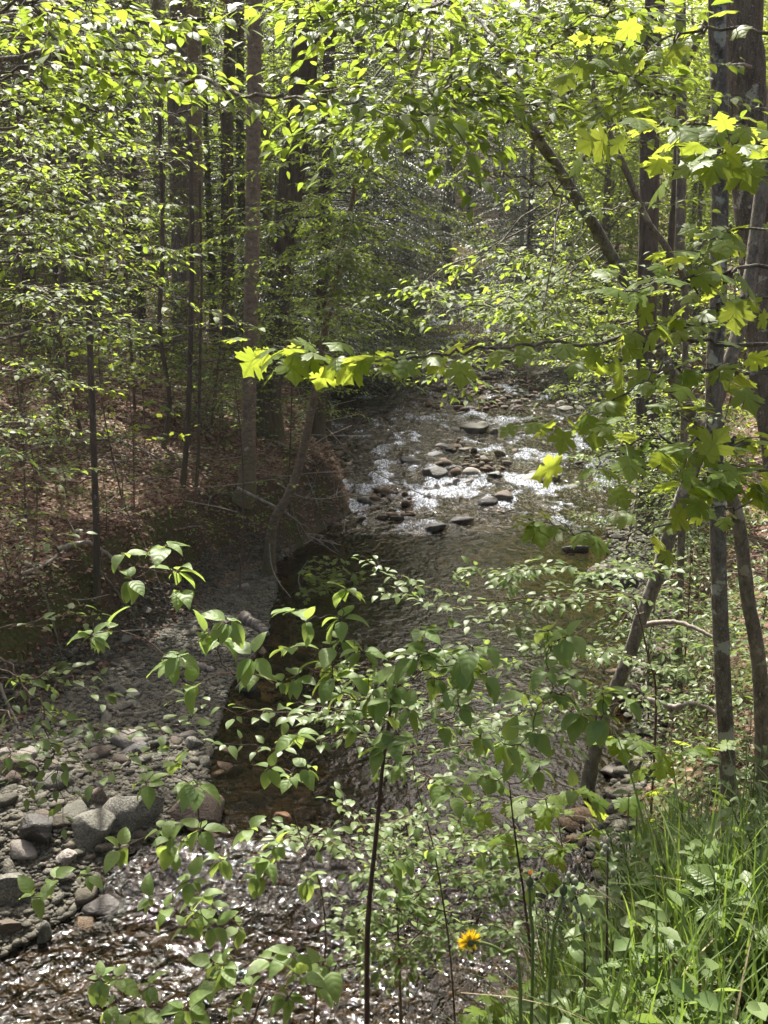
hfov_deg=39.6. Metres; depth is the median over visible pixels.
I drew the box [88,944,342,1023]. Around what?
dogwood shrub
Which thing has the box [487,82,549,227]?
background tree
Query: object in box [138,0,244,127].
background tree
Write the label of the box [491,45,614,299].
hemlock tree
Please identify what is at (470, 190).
hemlock tree
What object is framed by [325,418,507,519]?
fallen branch
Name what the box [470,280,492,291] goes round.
stone
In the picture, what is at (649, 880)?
verge plant
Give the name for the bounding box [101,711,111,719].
cobble
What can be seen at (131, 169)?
hemlock tree
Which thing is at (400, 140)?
hemlock tree
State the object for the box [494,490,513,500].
stone
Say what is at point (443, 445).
stone
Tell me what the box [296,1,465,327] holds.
hemlock tree
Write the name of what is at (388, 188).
hemlock tree
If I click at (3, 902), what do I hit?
cobble
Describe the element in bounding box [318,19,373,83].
background tree
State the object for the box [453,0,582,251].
hemlock tree
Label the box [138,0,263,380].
forest tree
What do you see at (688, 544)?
young tree
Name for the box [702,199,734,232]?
understorey bush
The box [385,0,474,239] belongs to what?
background tree
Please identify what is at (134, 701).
cobble
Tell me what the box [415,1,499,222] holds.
hemlock tree
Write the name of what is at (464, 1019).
verge plant
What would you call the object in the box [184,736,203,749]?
stone
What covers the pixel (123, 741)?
cobble
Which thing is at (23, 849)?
cobble
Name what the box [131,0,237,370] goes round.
forest tree
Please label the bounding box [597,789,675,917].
verge plant
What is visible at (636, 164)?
background tree
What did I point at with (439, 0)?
sky
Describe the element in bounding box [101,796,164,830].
boulder
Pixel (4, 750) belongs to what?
cobble
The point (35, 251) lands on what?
understorey bush
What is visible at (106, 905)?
boulder
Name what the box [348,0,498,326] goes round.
hemlock tree
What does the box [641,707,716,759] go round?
shrub
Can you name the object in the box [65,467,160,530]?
forest sapling
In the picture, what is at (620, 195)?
background tree
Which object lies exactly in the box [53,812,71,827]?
cobble
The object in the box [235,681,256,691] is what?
stone
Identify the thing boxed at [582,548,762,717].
shrub
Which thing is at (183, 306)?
forest sapling
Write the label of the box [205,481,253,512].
root
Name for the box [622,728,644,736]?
cobble
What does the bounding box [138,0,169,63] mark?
background tree
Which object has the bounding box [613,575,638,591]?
stone
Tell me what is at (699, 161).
background tree
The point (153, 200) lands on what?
hemlock tree
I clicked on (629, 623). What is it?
shrub
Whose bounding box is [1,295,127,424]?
forest sapling
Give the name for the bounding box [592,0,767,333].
background tree
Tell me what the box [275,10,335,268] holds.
hemlock tree
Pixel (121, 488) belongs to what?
forest sapling
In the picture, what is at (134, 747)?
stone
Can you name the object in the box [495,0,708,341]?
background tree
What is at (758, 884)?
grass
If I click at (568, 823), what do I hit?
streambed pebbles
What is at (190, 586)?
cobble
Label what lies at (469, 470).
stone
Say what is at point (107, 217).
forest tree
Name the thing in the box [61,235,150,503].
maple sapling
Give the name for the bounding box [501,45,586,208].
background tree
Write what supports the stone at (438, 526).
in the water
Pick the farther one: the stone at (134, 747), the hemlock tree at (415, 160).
the hemlock tree at (415, 160)
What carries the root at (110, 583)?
on the ground at (12, 638)
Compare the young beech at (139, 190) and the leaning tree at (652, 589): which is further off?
the young beech at (139, 190)
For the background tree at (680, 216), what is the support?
on the ground at (12, 638)
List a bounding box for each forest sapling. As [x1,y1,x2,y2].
[0,300,136,498]
[0,317,116,518]
[0,402,140,559]
[0,451,85,579]
[0,539,99,623]
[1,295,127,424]
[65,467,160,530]
[66,441,195,535]
[69,266,198,424]
[91,207,221,313]
[127,272,240,411]
[172,348,308,590]
[182,379,276,451]
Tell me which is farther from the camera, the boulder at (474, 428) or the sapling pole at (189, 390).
the boulder at (474, 428)
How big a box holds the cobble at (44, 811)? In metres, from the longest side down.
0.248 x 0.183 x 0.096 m
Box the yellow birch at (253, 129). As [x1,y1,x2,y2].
[219,0,261,508]
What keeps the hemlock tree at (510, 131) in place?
on the ground at (12, 638)
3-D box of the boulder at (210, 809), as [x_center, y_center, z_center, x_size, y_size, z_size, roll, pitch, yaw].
[-2.036,3.196,11.459,0.613,0.438,0.490,1,14,6]
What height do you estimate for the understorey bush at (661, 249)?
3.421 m
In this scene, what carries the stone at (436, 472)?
on the ground at (12, 638)
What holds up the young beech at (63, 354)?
on the ground at (12, 638)
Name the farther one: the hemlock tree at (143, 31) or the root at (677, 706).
the hemlock tree at (143, 31)
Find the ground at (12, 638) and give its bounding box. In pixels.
[0,0,767,1023]
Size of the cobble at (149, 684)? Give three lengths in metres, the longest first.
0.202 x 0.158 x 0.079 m
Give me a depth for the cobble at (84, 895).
10.28 m
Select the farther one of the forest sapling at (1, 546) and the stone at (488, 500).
the stone at (488, 500)
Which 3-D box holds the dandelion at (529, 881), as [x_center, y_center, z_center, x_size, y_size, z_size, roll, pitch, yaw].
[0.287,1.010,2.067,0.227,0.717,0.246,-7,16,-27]
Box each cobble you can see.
[0,747,9,756]
[0,792,18,807]
[0,900,6,905]
[4,902,14,907]
[5,770,24,783]
[9,839,36,859]
[11,726,24,734]
[17,746,37,759]
[31,771,73,789]
[35,809,48,814]
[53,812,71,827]
[55,763,73,771]
[60,800,86,821]
[73,786,79,793]
[74,886,97,905]
[87,746,111,758]
[95,780,105,787]
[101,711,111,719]
[110,729,148,748]
[111,701,132,709]
[112,754,130,763]
[119,635,131,643]
[125,691,139,700]
[128,699,139,705]
[134,830,147,839]
[136,723,146,727]
[142,606,151,613]
[145,681,155,688]
[149,655,163,662]
[150,691,163,695]
[170,736,179,744]
[179,730,197,738]
[187,583,193,589]
[214,615,233,624]
[237,583,250,589]
[266,582,275,586]
[428,451,441,455]
[448,444,461,448]
[451,426,459,430]
[557,406,573,410]
[598,884,617,891]
[601,765,617,777]
[602,452,616,459]
[611,532,622,537]
[614,754,622,765]
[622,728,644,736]
[651,690,670,700]
[664,491,674,503]
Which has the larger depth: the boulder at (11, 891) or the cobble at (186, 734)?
the cobble at (186, 734)
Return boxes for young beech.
[0,0,210,436]
[0,3,197,450]
[0,12,159,283]
[1,0,266,408]
[70,0,261,305]
[103,0,379,426]
[148,0,389,323]
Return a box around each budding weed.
[553,871,596,1021]
[588,837,625,976]
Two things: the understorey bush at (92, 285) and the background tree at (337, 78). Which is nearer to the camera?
the understorey bush at (92, 285)
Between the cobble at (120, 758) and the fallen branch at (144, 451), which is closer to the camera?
the cobble at (120, 758)
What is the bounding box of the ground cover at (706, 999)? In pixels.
[0,243,767,1023]
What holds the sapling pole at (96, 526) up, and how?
on the ground at (12, 638)
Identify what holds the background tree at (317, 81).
on the ground at (12, 638)
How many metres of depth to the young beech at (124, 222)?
21.69 m
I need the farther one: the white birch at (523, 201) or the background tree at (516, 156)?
the background tree at (516, 156)
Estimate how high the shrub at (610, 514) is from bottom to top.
2.669 m
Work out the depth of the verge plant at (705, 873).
2.27 m
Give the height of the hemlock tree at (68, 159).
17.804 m
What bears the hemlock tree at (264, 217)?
on the ground at (12, 638)
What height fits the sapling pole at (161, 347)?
6.619 m
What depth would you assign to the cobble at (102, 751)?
12.38 m
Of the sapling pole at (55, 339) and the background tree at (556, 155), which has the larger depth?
the background tree at (556, 155)
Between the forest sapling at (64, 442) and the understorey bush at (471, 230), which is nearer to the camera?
the forest sapling at (64, 442)
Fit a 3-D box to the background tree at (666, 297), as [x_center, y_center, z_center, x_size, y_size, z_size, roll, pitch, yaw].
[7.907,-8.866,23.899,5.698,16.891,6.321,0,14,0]
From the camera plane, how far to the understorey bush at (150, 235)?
43.29 m
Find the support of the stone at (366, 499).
on the ground at (12, 638)
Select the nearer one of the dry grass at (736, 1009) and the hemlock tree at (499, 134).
the dry grass at (736, 1009)
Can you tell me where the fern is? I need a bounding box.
[39,661,77,683]
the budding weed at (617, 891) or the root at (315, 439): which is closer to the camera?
the budding weed at (617, 891)
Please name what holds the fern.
on the ground at (12, 638)
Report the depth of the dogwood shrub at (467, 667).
3.21 m
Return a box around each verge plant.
[457,974,537,1023]
[528,881,594,974]
[533,978,626,1023]
[570,969,660,1023]
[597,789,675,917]
[599,949,730,1023]
[616,814,726,918]
[623,952,749,1023]
[662,779,738,847]
[681,856,767,989]
[703,740,767,847]
[715,780,767,878]
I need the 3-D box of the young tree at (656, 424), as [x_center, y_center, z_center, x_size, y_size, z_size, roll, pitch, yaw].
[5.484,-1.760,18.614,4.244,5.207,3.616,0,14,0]
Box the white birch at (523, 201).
[469,0,591,330]
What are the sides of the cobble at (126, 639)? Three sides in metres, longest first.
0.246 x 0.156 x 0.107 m
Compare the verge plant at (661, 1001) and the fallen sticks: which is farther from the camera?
the fallen sticks
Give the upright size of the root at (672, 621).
0.185 m
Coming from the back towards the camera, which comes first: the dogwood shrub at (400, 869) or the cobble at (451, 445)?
the cobble at (451, 445)
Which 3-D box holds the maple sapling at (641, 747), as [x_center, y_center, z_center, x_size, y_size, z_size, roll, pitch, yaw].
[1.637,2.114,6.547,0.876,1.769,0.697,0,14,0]
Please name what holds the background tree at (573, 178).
on the ground at (12, 638)
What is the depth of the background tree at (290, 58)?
60.66 m
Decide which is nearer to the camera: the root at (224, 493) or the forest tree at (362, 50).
the root at (224, 493)
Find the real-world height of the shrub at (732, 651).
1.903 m
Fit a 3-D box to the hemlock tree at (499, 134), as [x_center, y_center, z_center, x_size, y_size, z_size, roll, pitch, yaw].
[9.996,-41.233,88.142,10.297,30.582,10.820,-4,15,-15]
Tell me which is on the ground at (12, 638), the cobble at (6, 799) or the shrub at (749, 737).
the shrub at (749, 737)
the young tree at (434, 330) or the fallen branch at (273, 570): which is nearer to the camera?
the fallen branch at (273, 570)
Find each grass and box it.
[438,812,766,1023]
[439,712,767,1023]
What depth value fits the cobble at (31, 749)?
12.20 m
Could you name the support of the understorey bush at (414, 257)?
on the ground at (12, 638)
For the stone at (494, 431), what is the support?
in the water
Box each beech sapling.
[163,632,586,1023]
[177,225,383,482]
[258,248,426,382]
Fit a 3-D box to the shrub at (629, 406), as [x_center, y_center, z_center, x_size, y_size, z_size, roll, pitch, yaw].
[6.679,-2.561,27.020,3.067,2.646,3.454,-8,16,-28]
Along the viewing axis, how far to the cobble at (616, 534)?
21.87 m
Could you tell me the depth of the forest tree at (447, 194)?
59.76 m
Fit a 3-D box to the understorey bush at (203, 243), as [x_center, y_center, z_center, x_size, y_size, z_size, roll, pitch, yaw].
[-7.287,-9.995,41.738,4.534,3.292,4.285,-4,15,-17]
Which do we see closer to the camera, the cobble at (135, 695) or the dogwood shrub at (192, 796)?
the dogwood shrub at (192, 796)
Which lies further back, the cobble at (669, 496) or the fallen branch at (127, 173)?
the fallen branch at (127, 173)
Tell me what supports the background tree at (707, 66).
on the ground at (12, 638)
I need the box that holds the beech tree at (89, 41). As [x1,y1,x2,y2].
[0,0,504,443]
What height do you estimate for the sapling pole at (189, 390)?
6.462 m
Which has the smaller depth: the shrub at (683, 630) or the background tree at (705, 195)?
the shrub at (683, 630)
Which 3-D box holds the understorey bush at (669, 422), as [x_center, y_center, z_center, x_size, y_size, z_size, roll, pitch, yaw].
[6.397,-1.354,23.352,3.733,2.953,3.527,12,18,38]
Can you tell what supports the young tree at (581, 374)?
on the ground at (12, 638)
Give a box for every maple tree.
[219,11,767,568]
[705,0,738,843]
[726,0,767,479]
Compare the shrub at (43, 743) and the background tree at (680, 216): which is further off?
the background tree at (680, 216)
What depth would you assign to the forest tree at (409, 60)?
53.32 m
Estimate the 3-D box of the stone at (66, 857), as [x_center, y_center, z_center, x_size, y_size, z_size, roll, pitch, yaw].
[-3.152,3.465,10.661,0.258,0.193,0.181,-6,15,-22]
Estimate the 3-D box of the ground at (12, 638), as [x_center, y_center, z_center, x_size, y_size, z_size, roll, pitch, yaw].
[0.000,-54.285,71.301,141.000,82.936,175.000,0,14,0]
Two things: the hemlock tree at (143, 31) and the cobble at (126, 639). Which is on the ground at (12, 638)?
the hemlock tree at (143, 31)
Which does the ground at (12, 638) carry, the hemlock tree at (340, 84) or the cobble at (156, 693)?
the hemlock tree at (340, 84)
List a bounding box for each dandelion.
[456,928,522,1023]
[525,870,534,1023]
[546,878,567,1023]
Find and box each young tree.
[287,270,428,357]
[351,270,446,345]
[445,245,635,370]
[502,294,617,384]
[517,170,660,286]
[525,221,636,332]
[531,270,691,425]
[548,275,692,384]
[565,309,701,499]
[588,262,766,560]
[598,425,766,596]
[629,220,760,475]
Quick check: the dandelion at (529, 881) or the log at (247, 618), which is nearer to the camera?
the dandelion at (529, 881)
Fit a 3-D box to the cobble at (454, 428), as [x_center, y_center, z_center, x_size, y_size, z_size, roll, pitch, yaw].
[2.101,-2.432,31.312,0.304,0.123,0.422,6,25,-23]
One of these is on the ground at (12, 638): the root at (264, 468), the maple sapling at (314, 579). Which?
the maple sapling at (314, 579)
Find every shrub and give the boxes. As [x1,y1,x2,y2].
[0,427,211,840]
[17,728,326,1023]
[67,541,641,1023]
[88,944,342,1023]
[261,782,564,1023]
[352,554,690,860]
[385,741,580,1008]
[556,418,686,548]
[565,580,713,727]
[572,360,691,449]
[578,551,743,692]
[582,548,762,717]
[621,583,767,734]
[630,669,752,789]
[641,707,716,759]
[659,498,767,679]
[661,560,767,711]
[667,701,754,787]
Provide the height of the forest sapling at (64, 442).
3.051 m
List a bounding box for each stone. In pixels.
[0,919,21,935]
[37,920,51,943]
[55,848,77,866]
[82,787,108,806]
[108,683,127,694]
[120,741,147,754]
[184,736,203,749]
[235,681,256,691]
[274,811,291,824]
[357,496,377,503]
[399,456,421,463]
[422,466,447,477]
[424,522,446,530]
[435,443,448,448]
[450,516,473,522]
[462,467,480,473]
[464,478,474,482]
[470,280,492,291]
[476,496,497,504]
[488,471,501,476]
[489,428,497,433]
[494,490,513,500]
[561,545,589,551]
[586,564,612,577]
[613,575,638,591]
[618,683,641,702]
[642,647,673,678]
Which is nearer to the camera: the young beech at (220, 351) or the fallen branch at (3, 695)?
the fallen branch at (3, 695)
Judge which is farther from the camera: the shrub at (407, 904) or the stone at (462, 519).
the stone at (462, 519)
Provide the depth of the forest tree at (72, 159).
27.66 m
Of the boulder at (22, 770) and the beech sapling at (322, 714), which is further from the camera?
the boulder at (22, 770)
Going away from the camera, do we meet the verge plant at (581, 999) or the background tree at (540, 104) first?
the verge plant at (581, 999)
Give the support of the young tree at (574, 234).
on the ground at (12, 638)
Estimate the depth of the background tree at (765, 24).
52.93 m
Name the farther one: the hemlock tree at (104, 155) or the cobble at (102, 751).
the hemlock tree at (104, 155)
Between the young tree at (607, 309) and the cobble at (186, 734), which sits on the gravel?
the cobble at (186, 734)
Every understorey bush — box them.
[0,208,94,283]
[0,226,42,291]
[0,266,25,329]
[1,251,103,324]
[115,172,169,217]
[116,205,170,261]
[125,199,235,257]
[145,219,237,276]
[149,354,242,420]
[158,244,262,302]
[166,280,237,331]
[167,207,239,270]
[240,283,366,344]
[379,230,444,287]
[394,265,446,304]
[415,202,459,235]
[415,210,492,260]
[454,236,514,275]
[561,232,660,308]
[591,248,738,334]
[597,389,760,497]
[623,234,707,309]
[660,234,740,296]
[663,199,733,252]
[673,254,739,309]
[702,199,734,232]
[704,334,746,355]
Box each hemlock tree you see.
[0,0,156,225]
[0,0,170,223]
[0,2,157,251]
[0,8,83,293]
[8,0,152,173]
[47,0,243,329]
[74,9,152,201]
[109,0,291,337]
[113,0,169,63]
[135,0,208,134]
[143,0,279,270]
[162,0,375,289]
[183,0,452,439]
[201,0,347,302]
[234,17,340,239]
[242,135,440,401]
[244,1,334,210]
[258,0,463,393]
[260,70,409,428]
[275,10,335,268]
[295,0,508,442]
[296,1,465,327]
[304,1,400,214]
[334,3,468,269]
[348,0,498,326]
[351,41,401,260]
[352,34,444,208]
[384,34,446,165]
[392,1,499,186]
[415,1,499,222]
[420,0,533,249]
[442,0,543,196]
[450,0,614,338]
[451,0,551,244]
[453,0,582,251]
[475,1,541,199]
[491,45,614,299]
[526,47,569,215]
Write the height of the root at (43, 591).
1.410 m
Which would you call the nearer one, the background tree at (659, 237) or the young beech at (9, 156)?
the background tree at (659, 237)
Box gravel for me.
[0,368,705,957]
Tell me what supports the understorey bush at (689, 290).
on the ground at (12, 638)
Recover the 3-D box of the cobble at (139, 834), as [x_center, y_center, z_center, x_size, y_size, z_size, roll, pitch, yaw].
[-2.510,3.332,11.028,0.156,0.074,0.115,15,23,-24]
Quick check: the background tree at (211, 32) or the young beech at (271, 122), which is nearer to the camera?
the young beech at (271, 122)
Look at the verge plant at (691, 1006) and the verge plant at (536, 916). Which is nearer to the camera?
the verge plant at (691, 1006)
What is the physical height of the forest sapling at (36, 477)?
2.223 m
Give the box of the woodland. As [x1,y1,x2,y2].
[165,0,767,222]
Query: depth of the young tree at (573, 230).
48.24 m
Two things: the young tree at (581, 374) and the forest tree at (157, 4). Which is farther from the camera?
the forest tree at (157, 4)
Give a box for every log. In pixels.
[197,661,213,671]
[238,610,269,635]
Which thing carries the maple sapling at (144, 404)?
on the ground at (12, 638)
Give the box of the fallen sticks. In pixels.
[0,248,767,770]
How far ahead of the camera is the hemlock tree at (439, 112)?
86.22 m
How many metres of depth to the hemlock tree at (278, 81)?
57.18 m
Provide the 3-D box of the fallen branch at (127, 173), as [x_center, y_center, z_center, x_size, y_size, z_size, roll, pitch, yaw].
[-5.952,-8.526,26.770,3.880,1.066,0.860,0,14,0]
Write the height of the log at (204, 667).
0.171 m
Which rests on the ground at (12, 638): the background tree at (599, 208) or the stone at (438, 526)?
the background tree at (599, 208)
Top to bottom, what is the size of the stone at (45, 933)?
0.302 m
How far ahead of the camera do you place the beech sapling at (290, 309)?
26.78 m
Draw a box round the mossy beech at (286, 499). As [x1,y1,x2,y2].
[155,96,502,574]
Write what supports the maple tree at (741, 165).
on the ground at (12, 638)
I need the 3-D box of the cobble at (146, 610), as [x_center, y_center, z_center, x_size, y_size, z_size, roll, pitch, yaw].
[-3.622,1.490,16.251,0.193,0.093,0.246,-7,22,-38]
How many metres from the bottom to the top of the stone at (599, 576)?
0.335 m
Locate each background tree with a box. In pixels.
[0,0,154,273]
[136,13,236,215]
[136,61,235,199]
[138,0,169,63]
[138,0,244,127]
[149,0,371,311]
[207,2,422,286]
[233,42,354,197]
[244,0,366,157]
[285,41,387,159]
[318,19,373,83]
[339,17,448,202]
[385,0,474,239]
[484,0,689,305]
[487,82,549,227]
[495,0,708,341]
[501,19,618,234]
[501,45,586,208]
[526,0,689,292]
[553,65,689,324]
[565,145,637,282]
[566,16,706,262]
[585,11,688,698]
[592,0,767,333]
[607,5,669,241]
[628,0,766,309]
[634,0,664,528]
[637,25,709,244]
[656,12,707,445]
[659,0,767,202]
[662,0,767,257]
[663,47,734,228]
[667,0,686,487]
[687,43,731,209]
[696,2,767,79]
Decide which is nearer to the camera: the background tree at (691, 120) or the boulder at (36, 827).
the boulder at (36, 827)
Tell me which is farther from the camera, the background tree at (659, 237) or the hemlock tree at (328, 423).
the hemlock tree at (328, 423)
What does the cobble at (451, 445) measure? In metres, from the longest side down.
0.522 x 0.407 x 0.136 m
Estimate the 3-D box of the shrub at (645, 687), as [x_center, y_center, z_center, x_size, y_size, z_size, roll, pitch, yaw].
[3.329,1.818,13.107,2.020,1.915,2.165,0,14,0]
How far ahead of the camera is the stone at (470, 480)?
25.79 m
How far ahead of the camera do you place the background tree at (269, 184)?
34.51 m
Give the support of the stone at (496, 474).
in the water
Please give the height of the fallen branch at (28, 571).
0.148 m
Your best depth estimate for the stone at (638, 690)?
14.14 m
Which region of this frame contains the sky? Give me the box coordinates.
[417,0,766,134]
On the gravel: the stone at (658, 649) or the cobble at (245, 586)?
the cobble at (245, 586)
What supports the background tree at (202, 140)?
on the ground at (12, 638)
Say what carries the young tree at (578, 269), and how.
on the ground at (12, 638)
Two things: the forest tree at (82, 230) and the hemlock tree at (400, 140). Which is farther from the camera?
the hemlock tree at (400, 140)
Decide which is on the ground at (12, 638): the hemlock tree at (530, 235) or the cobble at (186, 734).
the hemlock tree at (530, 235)
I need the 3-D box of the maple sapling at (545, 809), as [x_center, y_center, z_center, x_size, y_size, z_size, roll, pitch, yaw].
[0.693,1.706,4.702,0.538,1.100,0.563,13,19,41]
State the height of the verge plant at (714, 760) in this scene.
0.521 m
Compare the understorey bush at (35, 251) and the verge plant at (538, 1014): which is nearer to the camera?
the verge plant at (538, 1014)
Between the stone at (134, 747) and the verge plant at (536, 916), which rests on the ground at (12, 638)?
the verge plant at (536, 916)
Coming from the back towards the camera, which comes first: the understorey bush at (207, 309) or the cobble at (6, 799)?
the understorey bush at (207, 309)
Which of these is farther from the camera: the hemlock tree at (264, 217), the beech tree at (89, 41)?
the hemlock tree at (264, 217)
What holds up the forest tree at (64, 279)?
on the ground at (12, 638)
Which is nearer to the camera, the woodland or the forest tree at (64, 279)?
the forest tree at (64, 279)
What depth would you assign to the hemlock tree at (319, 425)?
23.81 m
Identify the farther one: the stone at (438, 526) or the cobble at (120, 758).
the stone at (438, 526)
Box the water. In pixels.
[0,264,633,1023]
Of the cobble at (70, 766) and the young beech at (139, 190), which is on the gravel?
the cobble at (70, 766)
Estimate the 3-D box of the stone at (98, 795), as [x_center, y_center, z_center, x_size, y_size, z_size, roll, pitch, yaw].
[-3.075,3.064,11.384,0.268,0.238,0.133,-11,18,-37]
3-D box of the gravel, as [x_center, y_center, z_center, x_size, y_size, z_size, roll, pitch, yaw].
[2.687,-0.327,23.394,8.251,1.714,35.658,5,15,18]
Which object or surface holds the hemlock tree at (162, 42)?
on the ground at (12, 638)
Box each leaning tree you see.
[220,0,767,808]
[579,88,767,791]
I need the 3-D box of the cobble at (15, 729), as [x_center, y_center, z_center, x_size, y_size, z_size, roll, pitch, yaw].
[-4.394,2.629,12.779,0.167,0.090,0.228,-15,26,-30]
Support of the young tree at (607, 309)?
on the ground at (12, 638)
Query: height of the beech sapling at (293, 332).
5.241 m
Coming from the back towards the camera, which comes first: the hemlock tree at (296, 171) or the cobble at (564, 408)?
the cobble at (564, 408)
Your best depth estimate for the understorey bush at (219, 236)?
45.71 m
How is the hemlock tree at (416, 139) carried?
on the ground at (12, 638)
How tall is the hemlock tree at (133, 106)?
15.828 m
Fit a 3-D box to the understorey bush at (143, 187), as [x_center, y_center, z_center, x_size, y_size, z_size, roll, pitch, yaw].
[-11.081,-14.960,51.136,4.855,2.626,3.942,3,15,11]
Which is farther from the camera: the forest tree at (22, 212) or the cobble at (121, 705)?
the forest tree at (22, 212)
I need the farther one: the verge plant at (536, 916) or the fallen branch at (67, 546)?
the fallen branch at (67, 546)
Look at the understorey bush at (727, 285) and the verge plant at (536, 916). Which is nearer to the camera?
the verge plant at (536, 916)
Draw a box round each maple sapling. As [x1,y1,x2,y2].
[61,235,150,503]
[83,352,189,506]
[295,556,365,604]
[459,778,611,937]
[593,733,738,843]
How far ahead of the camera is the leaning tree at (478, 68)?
4.56 m
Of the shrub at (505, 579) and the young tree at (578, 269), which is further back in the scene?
the young tree at (578, 269)
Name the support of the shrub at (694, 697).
on the ground at (12, 638)
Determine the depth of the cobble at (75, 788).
11.58 m
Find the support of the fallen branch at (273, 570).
hanging from the mossy beech at (286, 499)
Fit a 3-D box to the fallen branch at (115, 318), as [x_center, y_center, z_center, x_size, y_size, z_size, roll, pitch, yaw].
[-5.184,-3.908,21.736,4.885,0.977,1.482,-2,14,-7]
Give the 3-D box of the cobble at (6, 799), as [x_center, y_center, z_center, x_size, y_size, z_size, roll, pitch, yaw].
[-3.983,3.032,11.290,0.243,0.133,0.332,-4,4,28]
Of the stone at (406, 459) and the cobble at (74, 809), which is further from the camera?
the stone at (406, 459)
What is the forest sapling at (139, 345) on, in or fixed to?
on the ground at (12, 638)
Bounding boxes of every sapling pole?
[19,148,96,456]
[59,3,135,605]
[147,98,188,447]
[175,179,234,486]
[179,116,225,486]
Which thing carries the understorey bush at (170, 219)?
on the ground at (12, 638)
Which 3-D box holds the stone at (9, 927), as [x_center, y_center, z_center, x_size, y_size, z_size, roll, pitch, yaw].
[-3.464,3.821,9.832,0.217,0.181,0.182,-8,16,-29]
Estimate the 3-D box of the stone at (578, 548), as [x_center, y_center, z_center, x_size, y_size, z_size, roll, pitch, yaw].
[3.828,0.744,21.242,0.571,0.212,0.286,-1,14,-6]
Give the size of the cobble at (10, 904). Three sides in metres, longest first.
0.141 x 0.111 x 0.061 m
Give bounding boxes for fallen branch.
[0,296,228,342]
[0,683,27,736]
[18,550,64,575]
[56,537,112,558]
[76,152,220,190]
[99,430,208,479]
[107,307,218,372]
[236,487,340,555]
[269,544,290,597]
[278,474,362,504]
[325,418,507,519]
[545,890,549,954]
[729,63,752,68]
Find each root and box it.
[23,561,75,660]
[92,565,135,617]
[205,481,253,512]
[256,461,303,546]
[274,440,326,529]
[311,437,342,486]
[644,697,715,714]
[645,619,711,637]
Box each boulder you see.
[0,752,39,777]
[0,872,33,905]
[19,813,53,845]
[71,809,115,851]
[81,894,119,915]
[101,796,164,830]
[167,785,224,824]
[459,423,489,432]
[521,472,560,481]
[625,756,656,778]
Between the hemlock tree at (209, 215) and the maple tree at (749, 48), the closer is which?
the maple tree at (749, 48)
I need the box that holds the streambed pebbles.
[78,307,621,1006]
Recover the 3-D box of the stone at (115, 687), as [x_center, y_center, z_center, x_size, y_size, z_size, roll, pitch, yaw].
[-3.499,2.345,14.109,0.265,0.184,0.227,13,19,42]
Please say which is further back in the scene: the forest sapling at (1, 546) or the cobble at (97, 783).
the forest sapling at (1, 546)
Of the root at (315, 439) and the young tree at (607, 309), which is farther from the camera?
the young tree at (607, 309)
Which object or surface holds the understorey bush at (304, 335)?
on the ground at (12, 638)
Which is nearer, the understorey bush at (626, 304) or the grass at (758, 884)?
the grass at (758, 884)
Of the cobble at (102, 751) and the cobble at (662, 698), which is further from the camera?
the cobble at (662, 698)
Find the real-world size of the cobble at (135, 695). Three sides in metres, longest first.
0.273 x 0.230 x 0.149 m
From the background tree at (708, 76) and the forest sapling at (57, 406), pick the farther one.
the background tree at (708, 76)
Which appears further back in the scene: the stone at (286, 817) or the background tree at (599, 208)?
the background tree at (599, 208)
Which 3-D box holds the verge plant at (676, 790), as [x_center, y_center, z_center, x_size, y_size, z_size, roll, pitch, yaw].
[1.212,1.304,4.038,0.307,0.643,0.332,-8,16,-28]
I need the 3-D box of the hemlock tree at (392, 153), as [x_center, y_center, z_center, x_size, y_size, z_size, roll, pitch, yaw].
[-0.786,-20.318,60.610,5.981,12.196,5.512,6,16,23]
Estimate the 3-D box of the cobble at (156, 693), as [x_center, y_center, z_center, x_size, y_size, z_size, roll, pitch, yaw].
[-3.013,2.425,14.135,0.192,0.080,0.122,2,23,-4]
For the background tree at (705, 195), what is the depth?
52.27 m
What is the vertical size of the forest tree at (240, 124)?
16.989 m
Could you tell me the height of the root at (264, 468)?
1.646 m
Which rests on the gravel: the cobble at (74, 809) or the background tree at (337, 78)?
the cobble at (74, 809)
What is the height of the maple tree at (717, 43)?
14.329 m
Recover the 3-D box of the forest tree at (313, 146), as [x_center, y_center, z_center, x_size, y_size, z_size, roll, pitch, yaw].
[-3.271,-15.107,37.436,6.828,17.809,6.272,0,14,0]
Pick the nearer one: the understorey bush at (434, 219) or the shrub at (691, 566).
the shrub at (691, 566)
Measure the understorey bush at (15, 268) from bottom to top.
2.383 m
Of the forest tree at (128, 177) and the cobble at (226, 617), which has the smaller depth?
the cobble at (226, 617)
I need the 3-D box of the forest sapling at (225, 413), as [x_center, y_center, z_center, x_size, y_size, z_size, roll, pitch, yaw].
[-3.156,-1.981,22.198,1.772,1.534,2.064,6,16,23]
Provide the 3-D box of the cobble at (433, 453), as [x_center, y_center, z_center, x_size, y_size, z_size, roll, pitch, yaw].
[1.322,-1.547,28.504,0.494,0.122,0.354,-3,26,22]
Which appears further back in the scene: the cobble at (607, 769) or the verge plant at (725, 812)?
the cobble at (607, 769)
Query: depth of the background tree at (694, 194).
39.46 m
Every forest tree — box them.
[0,0,124,375]
[0,0,171,373]
[2,1,127,344]
[61,0,127,317]
[92,4,158,256]
[96,0,152,303]
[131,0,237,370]
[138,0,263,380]
[141,0,271,358]
[146,0,169,259]
[204,0,281,343]
[264,92,352,335]
[354,3,386,287]
[382,0,436,284]
[432,0,458,302]

